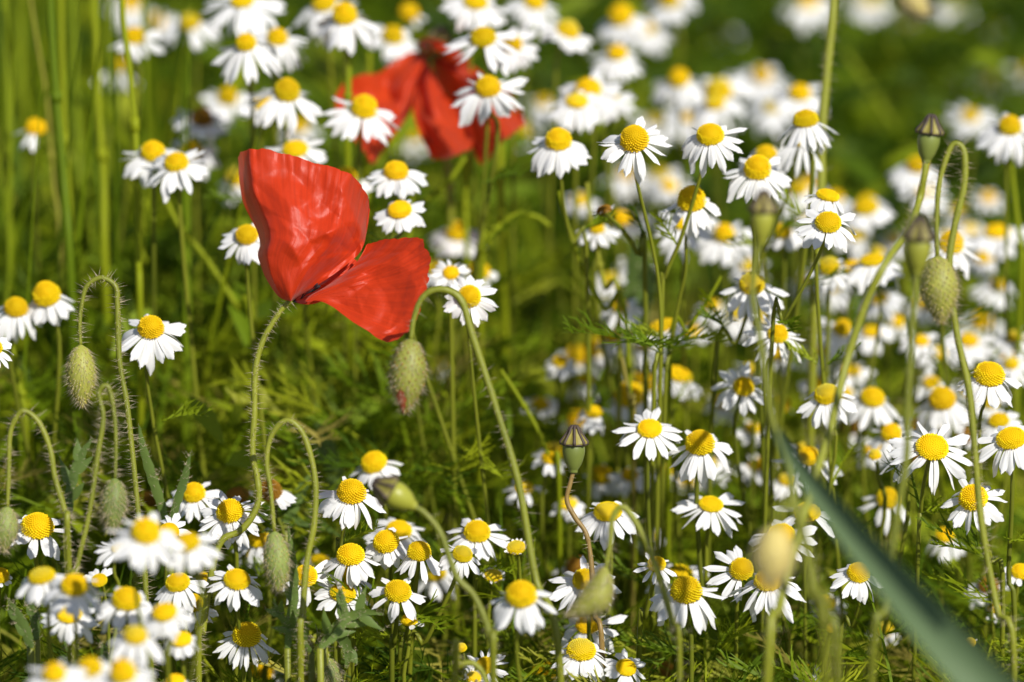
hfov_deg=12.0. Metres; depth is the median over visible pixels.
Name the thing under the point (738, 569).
chamomile
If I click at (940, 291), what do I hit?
poppy bud
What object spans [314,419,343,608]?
poppy plant
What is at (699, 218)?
chamomile
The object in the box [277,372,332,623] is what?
chamomile
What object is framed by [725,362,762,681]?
chamomile
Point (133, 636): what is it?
chamomile
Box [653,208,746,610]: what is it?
chamomile
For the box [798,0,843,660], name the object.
poppy bud
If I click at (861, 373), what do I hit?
chamomile
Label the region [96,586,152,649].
chamomile
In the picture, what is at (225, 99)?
chamomile
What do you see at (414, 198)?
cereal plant
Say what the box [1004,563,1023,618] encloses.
chamomile
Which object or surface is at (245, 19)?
chamomile
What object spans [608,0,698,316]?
chamomile
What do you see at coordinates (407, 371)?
poppy bud
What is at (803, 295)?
chamomile
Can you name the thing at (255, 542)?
chamomile
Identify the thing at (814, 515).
chamomile
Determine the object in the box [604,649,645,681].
chamomile
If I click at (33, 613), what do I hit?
poppy plant
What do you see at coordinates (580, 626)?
chamomile
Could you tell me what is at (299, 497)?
poppy plant
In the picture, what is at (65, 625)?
chamomile
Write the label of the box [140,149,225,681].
chamomile
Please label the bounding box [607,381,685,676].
chamomile
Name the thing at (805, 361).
chamomile
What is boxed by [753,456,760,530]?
chamomile
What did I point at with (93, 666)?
chamomile
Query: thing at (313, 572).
chamomile
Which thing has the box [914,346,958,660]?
chamomile
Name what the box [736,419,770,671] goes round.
chamomile
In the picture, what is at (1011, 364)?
chamomile
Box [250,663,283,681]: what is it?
chamomile
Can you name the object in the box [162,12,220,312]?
chamomile
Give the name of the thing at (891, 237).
chamomile
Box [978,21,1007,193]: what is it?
chamomile
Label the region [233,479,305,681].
chamomile
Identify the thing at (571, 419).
chamomile
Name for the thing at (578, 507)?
chamomile
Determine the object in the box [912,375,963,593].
chamomile
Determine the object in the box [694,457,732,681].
chamomile
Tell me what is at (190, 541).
chamomile
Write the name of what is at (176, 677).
chamomile
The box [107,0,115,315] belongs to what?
cereal plant
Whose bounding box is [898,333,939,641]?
chamomile
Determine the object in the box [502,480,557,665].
chamomile
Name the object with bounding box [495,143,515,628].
cereal plant
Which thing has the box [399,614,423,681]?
chamomile
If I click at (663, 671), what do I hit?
chamomile
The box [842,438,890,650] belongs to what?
chamomile
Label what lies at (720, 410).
chamomile
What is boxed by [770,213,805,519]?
chamomile
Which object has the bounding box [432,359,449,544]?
chamomile
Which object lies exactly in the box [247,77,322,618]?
chamomile
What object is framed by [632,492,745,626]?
chamomile
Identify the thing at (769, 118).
chamomile
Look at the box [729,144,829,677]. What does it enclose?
chamomile
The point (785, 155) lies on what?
chamomile
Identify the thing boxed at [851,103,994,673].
chamomile
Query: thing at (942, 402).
chamomile
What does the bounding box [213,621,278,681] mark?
chamomile
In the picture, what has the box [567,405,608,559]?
chamomile
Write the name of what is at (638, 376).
chamomile
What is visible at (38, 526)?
chamomile
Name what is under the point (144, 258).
cereal plant
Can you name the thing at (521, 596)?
chamomile
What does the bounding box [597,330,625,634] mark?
chamomile
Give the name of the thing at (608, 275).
chamomile
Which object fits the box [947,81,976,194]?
chamomile
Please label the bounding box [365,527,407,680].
chamomile
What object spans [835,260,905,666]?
chamomile
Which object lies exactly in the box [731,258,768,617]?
chamomile
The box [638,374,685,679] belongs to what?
chamomile
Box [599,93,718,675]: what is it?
chamomile
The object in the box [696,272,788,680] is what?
chamomile
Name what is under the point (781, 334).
chamomile
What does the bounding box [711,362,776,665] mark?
chamomile
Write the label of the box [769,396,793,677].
chamomile
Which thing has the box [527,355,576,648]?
chamomile
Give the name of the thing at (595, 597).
poppy bud
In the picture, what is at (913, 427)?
chamomile
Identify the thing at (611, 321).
chamomile
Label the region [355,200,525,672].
chamomile
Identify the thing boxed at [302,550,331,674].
chamomile
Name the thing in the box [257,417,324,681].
poppy bud
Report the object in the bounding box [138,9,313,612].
chamomile
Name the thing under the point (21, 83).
cereal plant
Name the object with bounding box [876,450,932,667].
chamomile
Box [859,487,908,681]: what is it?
chamomile
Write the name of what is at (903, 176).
chamomile
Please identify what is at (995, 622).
chamomile
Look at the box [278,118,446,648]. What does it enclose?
chamomile
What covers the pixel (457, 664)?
poppy bud
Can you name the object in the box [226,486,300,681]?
chamomile
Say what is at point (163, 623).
chamomile
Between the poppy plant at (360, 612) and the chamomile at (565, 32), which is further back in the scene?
the chamomile at (565, 32)
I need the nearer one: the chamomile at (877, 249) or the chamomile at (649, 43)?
the chamomile at (877, 249)
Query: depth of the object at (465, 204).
1.70 m
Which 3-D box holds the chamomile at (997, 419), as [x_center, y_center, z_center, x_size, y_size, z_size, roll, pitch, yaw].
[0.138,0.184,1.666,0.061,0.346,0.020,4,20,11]
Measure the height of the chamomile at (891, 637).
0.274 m
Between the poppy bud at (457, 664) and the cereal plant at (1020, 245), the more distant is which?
the cereal plant at (1020, 245)
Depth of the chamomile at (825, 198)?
1.54 m
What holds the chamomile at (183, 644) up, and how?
on the ground at (666, 200)
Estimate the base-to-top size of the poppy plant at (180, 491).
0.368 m
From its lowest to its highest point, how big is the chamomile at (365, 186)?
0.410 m
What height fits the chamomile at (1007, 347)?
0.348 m
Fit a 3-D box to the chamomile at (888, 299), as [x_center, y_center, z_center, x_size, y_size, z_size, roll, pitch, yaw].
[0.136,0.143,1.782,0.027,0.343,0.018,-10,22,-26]
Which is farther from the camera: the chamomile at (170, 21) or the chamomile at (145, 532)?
the chamomile at (170, 21)
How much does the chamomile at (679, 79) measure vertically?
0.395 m
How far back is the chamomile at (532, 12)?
1.76 m
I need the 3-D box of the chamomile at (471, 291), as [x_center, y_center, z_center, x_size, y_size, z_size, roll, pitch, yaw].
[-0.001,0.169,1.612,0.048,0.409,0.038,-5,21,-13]
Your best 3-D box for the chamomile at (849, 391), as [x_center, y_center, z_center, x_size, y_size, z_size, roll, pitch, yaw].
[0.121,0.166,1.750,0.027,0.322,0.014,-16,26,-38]
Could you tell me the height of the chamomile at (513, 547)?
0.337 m
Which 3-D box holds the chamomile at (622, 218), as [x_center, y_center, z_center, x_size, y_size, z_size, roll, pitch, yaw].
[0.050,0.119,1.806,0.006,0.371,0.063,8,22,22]
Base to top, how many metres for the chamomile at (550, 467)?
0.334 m
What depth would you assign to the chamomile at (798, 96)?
1.76 m
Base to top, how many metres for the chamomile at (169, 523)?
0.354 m
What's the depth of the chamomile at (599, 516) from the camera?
1.52 m
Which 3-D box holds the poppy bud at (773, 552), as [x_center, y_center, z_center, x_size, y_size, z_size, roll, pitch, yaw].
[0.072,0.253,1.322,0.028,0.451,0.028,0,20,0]
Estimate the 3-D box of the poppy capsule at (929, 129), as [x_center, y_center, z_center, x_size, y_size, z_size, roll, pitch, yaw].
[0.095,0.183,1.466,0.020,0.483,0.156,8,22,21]
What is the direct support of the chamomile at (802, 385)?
on the ground at (666, 200)
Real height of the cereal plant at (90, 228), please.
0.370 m
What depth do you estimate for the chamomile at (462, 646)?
1.50 m
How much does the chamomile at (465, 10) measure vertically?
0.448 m
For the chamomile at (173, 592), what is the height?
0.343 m
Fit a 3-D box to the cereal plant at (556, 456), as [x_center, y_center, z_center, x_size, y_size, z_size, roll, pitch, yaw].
[0.007,0.179,1.658,0.022,0.359,0.022,0,20,0]
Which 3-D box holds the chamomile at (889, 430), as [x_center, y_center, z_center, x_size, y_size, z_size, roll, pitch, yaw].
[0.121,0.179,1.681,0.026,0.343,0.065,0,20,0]
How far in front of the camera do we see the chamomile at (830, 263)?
1.62 m
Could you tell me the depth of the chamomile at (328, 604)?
1.50 m
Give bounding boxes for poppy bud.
[0,404,81,663]
[58,268,162,681]
[59,379,130,665]
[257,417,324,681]
[292,624,347,681]
[381,286,572,681]
[447,639,487,681]
[560,503,694,681]
[744,499,834,681]
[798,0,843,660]
[894,0,935,25]
[916,136,1023,681]
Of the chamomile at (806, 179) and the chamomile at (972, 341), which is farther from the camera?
the chamomile at (806, 179)
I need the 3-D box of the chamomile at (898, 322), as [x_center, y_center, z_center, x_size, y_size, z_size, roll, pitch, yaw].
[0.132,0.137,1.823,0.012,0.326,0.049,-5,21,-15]
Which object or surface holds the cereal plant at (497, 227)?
on the ground at (666, 200)
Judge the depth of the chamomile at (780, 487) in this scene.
1.63 m
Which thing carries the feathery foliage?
on the ground at (666, 200)
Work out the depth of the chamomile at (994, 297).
1.75 m
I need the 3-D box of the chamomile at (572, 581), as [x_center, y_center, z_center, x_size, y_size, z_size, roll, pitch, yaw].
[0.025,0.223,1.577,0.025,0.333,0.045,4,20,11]
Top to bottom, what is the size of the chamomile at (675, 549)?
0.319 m
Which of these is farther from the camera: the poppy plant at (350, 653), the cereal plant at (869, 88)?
the cereal plant at (869, 88)
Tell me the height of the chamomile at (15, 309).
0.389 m
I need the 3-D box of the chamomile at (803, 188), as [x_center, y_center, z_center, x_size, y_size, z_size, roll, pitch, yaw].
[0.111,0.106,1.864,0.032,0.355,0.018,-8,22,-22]
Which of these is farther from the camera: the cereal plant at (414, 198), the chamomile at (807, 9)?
the chamomile at (807, 9)
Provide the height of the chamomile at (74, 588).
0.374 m
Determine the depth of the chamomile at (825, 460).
1.72 m
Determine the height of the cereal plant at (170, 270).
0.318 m
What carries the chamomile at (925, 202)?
on the ground at (666, 200)
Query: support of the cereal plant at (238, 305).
on the ground at (666, 200)
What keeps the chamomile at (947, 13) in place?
on the ground at (666, 200)
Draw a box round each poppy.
[188,148,430,681]
[335,25,524,601]
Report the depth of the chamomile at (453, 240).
1.72 m
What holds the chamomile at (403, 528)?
on the ground at (666, 200)
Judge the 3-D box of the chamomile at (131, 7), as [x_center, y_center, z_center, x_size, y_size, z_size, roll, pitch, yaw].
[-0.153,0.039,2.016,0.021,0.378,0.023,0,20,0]
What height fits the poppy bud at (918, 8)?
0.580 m
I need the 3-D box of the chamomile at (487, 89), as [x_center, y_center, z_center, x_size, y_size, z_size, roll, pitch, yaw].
[-0.029,0.112,1.714,0.115,0.448,0.043,15,25,36]
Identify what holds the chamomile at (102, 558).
on the ground at (666, 200)
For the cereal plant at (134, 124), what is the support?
on the ground at (666, 200)
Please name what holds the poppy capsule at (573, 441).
on the ground at (666, 200)
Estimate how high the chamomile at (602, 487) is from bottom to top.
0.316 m
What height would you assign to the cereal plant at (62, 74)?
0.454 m
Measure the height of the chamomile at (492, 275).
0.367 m
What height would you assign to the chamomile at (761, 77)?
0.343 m
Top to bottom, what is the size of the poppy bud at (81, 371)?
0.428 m
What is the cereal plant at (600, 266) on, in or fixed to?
on the ground at (666, 200)
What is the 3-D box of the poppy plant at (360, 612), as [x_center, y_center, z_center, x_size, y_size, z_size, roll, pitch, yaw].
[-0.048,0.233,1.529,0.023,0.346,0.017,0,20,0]
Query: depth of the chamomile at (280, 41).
1.67 m
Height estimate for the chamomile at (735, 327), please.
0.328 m
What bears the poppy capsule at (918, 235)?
on the ground at (666, 200)
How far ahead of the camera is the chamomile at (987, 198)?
1.89 m
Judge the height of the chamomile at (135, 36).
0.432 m
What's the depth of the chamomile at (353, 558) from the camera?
1.50 m
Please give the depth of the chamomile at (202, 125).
1.72 m
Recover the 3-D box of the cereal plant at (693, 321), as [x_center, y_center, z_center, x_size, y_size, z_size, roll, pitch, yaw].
[0.056,0.165,1.645,0.017,0.395,0.020,16,26,37]
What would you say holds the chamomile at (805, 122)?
on the ground at (666, 200)
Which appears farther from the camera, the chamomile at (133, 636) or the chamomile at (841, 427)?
the chamomile at (841, 427)
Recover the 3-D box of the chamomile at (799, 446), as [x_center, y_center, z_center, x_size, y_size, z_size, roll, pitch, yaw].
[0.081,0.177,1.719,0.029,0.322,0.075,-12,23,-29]
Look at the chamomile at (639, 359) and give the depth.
1.70 m
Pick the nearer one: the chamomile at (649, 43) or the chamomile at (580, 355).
the chamomile at (580, 355)
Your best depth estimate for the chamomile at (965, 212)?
1.90 m
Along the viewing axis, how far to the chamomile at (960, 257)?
1.62 m
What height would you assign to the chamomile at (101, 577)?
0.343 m
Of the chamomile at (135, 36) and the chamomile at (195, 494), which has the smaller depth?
the chamomile at (195, 494)
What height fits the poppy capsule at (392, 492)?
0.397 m
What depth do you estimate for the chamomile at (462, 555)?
1.50 m
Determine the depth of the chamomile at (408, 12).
1.80 m
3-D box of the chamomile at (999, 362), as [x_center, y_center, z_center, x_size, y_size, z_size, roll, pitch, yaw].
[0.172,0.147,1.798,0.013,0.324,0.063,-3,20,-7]
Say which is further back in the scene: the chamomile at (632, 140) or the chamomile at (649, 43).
the chamomile at (649, 43)
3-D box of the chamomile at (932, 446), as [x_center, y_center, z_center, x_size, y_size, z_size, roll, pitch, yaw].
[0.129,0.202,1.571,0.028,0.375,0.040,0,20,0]
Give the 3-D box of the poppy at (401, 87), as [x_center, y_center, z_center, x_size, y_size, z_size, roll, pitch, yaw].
[-0.024,0.103,1.756,0.060,0.436,0.074,12,23,30]
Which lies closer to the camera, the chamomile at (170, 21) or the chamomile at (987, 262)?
the chamomile at (987, 262)
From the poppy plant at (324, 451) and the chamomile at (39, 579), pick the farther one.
the poppy plant at (324, 451)
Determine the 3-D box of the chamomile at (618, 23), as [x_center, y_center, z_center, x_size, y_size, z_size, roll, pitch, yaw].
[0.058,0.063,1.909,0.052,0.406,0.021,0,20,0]
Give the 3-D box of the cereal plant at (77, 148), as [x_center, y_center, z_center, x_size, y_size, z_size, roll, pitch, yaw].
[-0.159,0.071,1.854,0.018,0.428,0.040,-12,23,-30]
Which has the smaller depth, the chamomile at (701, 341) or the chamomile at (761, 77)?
the chamomile at (701, 341)
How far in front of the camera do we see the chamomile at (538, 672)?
1.58 m
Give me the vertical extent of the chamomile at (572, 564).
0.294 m
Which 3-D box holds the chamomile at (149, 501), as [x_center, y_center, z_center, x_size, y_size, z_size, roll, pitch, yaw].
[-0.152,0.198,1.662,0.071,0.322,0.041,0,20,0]
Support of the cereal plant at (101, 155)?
on the ground at (666, 200)
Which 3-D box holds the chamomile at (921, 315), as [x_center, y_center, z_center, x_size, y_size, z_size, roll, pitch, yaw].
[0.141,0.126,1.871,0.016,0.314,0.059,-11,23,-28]
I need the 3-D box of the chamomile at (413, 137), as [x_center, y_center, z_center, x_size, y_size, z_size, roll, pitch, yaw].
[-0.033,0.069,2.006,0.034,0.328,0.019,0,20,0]
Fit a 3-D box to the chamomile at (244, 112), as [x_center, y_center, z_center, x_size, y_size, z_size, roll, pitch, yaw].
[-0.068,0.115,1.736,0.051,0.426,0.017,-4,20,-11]
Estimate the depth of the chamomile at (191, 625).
1.51 m
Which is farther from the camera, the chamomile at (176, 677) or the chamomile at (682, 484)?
the chamomile at (682, 484)
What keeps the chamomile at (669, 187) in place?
on the ground at (666, 200)
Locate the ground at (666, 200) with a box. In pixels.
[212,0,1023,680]
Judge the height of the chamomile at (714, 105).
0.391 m
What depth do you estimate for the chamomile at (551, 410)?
1.71 m
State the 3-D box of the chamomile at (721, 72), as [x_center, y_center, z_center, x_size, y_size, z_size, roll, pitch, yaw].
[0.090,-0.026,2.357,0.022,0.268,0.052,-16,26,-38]
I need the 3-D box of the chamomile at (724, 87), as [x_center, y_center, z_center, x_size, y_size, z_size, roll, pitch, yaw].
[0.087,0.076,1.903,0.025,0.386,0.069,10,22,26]
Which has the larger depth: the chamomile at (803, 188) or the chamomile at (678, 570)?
the chamomile at (803, 188)
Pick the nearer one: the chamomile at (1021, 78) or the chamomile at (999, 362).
the chamomile at (999, 362)
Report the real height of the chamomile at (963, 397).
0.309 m
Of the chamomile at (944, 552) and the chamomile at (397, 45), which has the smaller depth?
the chamomile at (944, 552)
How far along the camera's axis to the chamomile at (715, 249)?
1.70 m
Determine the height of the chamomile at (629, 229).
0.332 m
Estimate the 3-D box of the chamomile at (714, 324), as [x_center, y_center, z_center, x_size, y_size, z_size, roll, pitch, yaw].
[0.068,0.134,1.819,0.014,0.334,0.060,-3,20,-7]
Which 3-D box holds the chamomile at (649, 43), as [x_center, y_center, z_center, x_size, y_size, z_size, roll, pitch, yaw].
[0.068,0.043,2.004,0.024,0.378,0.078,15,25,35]
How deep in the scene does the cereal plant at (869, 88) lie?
2.05 m
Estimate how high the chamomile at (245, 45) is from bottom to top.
0.458 m
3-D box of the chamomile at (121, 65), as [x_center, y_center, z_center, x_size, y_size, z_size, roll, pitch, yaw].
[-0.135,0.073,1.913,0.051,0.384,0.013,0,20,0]
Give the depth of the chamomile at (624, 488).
1.63 m
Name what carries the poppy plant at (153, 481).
on the ground at (666, 200)
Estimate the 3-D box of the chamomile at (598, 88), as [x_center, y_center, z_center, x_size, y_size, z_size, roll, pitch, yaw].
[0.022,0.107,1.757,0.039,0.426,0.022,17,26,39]
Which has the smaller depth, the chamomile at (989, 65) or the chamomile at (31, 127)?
the chamomile at (31, 127)
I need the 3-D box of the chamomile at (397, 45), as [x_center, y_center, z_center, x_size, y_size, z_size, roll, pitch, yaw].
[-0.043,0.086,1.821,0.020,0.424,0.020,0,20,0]
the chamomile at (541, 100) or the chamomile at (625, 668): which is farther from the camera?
the chamomile at (541, 100)
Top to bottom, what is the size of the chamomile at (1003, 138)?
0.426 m
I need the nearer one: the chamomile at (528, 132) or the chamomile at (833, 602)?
the chamomile at (833, 602)
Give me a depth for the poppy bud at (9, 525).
1.46 m
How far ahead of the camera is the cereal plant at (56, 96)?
1.64 m
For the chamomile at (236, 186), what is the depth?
1.78 m
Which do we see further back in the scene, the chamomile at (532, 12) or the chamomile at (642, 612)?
the chamomile at (532, 12)
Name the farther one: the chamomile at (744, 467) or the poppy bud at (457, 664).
the chamomile at (744, 467)
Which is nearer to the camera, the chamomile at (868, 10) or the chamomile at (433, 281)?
the chamomile at (433, 281)
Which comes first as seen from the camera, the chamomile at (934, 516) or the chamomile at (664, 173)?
the chamomile at (934, 516)
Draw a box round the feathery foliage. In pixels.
[0,0,1023,681]
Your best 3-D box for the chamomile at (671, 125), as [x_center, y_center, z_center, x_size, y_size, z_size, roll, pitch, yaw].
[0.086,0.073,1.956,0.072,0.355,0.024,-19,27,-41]
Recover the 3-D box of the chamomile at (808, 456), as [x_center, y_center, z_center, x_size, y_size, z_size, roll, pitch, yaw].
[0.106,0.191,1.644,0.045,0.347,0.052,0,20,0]
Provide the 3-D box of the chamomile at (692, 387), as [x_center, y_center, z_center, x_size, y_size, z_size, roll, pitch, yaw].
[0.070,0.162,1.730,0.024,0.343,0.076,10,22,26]
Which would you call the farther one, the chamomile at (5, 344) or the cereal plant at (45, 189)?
the cereal plant at (45, 189)
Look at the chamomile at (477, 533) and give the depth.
1.53 m
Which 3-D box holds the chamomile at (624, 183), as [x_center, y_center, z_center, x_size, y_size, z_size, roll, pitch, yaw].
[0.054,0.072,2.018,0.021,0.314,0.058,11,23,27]
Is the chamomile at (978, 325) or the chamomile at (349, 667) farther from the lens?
the chamomile at (978, 325)
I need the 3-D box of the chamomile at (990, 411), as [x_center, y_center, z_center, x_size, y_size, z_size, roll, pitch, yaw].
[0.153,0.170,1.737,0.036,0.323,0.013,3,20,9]
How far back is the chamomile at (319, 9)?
1.72 m
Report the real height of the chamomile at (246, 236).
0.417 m
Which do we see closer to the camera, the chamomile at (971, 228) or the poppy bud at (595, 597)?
the poppy bud at (595, 597)
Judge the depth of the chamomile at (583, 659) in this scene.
1.49 m
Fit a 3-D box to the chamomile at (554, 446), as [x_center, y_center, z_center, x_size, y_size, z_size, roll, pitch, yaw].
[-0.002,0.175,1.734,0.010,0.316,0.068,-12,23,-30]
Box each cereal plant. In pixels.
[2,0,29,572]
[12,343,43,667]
[16,0,34,452]
[29,0,74,564]
[39,165,62,377]
[46,0,87,645]
[58,0,93,571]
[69,0,128,531]
[86,156,105,567]
[90,0,118,578]
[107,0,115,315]
[119,0,146,678]
[134,200,161,680]
[162,198,265,648]
[168,254,177,386]
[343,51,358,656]
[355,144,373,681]
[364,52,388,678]
[398,156,466,652]
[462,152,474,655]
[477,211,550,652]
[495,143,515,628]
[500,369,561,616]
[557,191,637,654]
[585,182,621,679]
[620,357,635,681]
[666,273,723,662]
[775,427,1018,681]
[843,51,919,155]
[1004,161,1023,666]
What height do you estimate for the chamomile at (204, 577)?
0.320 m
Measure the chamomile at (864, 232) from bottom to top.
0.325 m
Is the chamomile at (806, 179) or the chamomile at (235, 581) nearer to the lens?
the chamomile at (235, 581)
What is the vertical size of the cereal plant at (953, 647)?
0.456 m
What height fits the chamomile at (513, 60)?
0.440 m
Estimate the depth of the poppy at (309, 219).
1.49 m
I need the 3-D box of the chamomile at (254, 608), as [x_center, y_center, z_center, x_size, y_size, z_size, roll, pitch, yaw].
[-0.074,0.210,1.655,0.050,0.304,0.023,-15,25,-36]
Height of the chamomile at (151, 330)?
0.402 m
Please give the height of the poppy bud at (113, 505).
0.406 m
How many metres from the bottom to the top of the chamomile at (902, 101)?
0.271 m
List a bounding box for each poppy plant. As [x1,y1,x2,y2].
[4,597,34,680]
[25,601,43,676]
[57,437,92,644]
[95,641,111,681]
[134,425,169,657]
[167,452,192,673]
[265,596,314,681]
[282,475,309,647]
[284,523,299,681]
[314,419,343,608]
[316,586,385,647]
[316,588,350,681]
[321,634,357,667]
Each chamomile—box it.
[0,281,74,634]
[0,296,88,595]
[0,337,13,493]
[0,567,12,681]
[11,512,63,621]
[13,118,51,535]
[16,566,64,662]
[28,659,86,681]
[41,602,99,676]
[42,573,101,665]
[66,656,110,681]
[83,568,111,652]
[88,26,164,438]
[92,57,172,498]
[95,538,121,663]
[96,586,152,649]
[96,657,155,681]
[104,0,154,314]
[105,512,184,681]
[109,625,163,669]
[119,140,183,641]
[121,314,214,681]
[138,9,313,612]
[139,491,155,566]
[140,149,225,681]
[142,602,193,681]
[155,573,208,680]
[159,512,189,681]
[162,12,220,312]
[163,673,187,681]
[164,532,222,681]
[164,631,199,679]
[166,482,219,670]
[171,107,228,610]
[172,139,220,679]
[182,593,218,681]
[190,572,273,681]
[198,491,267,681]
[200,86,246,680]
[201,0,294,647]
[203,33,309,646]
[207,564,262,681]
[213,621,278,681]
[218,167,249,477]
[219,222,293,680]
[223,548,263,681]
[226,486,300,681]
[232,528,270,681]
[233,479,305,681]
[238,89,321,587]
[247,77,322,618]
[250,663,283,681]
[251,25,307,668]
[265,137,332,653]
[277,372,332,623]
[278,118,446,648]
[283,560,333,652]
[292,0,381,669]
[294,476,385,669]
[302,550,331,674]
[314,1,382,678]
[314,581,370,662]
[319,451,402,675]
[322,94,400,679]
[323,543,380,681]
[326,568,425,681]
[337,167,373,681]
[343,567,371,681]
[349,545,480,681]
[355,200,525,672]
[355,259,447,677]
[357,517,427,681]
[361,3,426,645]
[361,72,543,669]
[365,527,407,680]
[366,160,511,678]
[369,25,417,633]
[395,129,450,642]
[395,540,461,681]
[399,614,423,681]
[415,221,485,678]
[417,567,508,681]
[429,259,470,675]
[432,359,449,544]
[440,0,509,623]
[443,25,521,676]
[443,274,507,681]
[446,518,516,679]
[458,262,515,679]
[459,643,467,681]
[464,650,508,681]
[464,668,482,681]
[480,565,504,655]
[491,580,557,681]
[493,27,538,680]
[497,122,539,503]
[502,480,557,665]
[504,0,595,555]
[504,538,525,669]
[505,451,565,642]
[519,95,557,639]
[522,397,567,618]
[526,19,592,667]
[527,127,617,560]
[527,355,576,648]
[529,442,562,681]
[532,662,555,680]
[539,497,606,680]
[541,44,643,651]
[544,90,602,555]
[549,556,633,681]
[549,638,610,681]
[551,69,623,661]
[551,556,596,635]
[559,344,593,544]
[561,116,680,680]
[561,409,596,681]
[561,614,626,651]
[565,191,609,451]
[567,374,597,546]
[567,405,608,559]
[568,223,681,661]
[568,335,666,677]
[575,501,638,666]
[581,337,618,614]
[583,463,623,562]
[590,202,649,680]
[591,271,625,679]
[592,467,642,679]
[597,3,675,527]
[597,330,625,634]
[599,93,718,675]
[599,298,642,546]
[600,163,651,370]
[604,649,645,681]
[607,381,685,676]
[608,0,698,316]
[612,210,642,560]
[612,407,682,679]
[613,258,653,499]
[615,209,660,478]
[616,464,693,636]
[620,576,725,681]
[622,368,683,654]
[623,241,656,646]
[625,185,730,661]
[626,17,675,351]
[630,113,737,521]
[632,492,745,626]
[633,553,676,681]
[636,538,664,679]
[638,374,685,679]
[639,318,728,681]
[641,167,686,376]
[645,562,709,681]
[646,176,688,459]
[649,123,746,680]
[651,67,704,660]
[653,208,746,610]
[653,662,675,680]
[656,365,703,662]
[661,109,739,652]
[668,429,732,681]
[670,476,700,681]
[671,396,737,660]
[686,75,754,441]
[686,324,715,678]
[689,94,745,587]
[692,299,729,672]
[694,25,743,288]
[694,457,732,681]
[696,217,752,650]
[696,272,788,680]
[702,545,753,681]
[708,307,753,551]
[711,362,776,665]
[716,222,803,669]
[723,142,821,628]
[723,154,802,667]
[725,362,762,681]
[727,573,806,674]
[728,65,793,501]
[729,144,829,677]
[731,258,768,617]
[735,454,778,635]
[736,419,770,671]
[739,310,785,524]
[741,256,852,664]
[741,442,820,674]
[742,0,897,439]
[742,314,819,666]
[743,93,792,641]
[748,109,852,658]
[748,521,820,681]
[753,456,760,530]
[758,208,855,672]
[759,253,903,647]
[766,348,820,653]
[767,383,873,681]
[768,473,801,661]
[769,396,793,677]
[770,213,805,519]
[771,83,820,500]
[771,446,842,663]
[773,180,815,442]
[774,502,835,681]
[777,0,845,318]
[783,188,861,681]
[784,175,816,468]
[786,271,863,646]
[786,281,857,674]
[790,663,820,681]
[795,419,840,610]
[798,344,840,657]
[798,376,831,664]
[811,594,846,616]
[815,449,886,679]
[817,318,864,655]
[822,190,850,327]
[829,563,873,661]
[831,362,875,670]
[834,246,898,593]
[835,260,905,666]
[836,229,886,665]
[838,421,863,626]
[840,197,894,448]
[842,387,861,664]
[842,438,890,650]
[843,387,930,654]
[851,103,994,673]
[851,194,892,663]
[851,230,905,512]
[853,325,893,673]
[856,289,905,672]
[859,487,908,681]
[866,294,935,673]
[867,621,899,681]
[868,423,916,681]
[873,19,924,246]
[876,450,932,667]
[878,183,949,679]
[879,156,937,681]
[881,314,908,542]
[882,421,972,681]
[887,417,944,681]
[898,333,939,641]
[903,426,993,681]
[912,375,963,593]
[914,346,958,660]
[914,386,1016,650]
[915,478,1006,666]
[919,361,1021,655]
[920,425,1023,663]
[921,231,998,637]
[925,527,983,678]
[929,227,970,580]
[931,0,976,217]
[939,205,977,561]
[939,330,1007,656]
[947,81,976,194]
[950,409,1020,681]
[950,427,1023,599]
[951,381,977,588]
[957,223,984,567]
[958,70,1019,413]
[958,312,1003,435]
[965,224,1023,584]
[965,577,1008,648]
[967,250,1003,538]
[969,277,1017,505]
[970,189,1012,409]
[972,396,1005,582]
[976,113,1023,547]
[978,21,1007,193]
[985,328,1023,574]
[986,355,1023,634]
[987,605,997,654]
[992,63,1023,312]
[994,349,1023,529]
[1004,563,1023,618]
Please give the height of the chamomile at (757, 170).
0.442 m
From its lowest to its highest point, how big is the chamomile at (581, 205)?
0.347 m
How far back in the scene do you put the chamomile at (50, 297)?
1.58 m
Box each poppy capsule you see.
[370,475,506,681]
[559,425,608,681]
[746,189,845,681]
[758,114,944,681]
[862,215,936,681]
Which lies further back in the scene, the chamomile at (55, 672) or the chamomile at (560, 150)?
the chamomile at (560, 150)
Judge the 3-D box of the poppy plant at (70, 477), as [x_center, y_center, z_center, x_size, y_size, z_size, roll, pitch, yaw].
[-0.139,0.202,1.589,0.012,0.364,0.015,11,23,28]
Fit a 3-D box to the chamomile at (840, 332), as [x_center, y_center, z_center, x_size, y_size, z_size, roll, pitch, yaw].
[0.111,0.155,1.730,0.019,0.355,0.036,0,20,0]
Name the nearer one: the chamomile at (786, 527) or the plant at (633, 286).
the chamomile at (786, 527)
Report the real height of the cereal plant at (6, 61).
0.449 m
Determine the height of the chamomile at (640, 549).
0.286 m
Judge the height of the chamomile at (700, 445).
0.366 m
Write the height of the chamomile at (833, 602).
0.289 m
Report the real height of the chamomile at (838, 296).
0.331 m
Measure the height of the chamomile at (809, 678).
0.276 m
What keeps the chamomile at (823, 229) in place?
on the ground at (666, 200)
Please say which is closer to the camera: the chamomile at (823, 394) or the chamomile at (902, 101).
the chamomile at (823, 394)

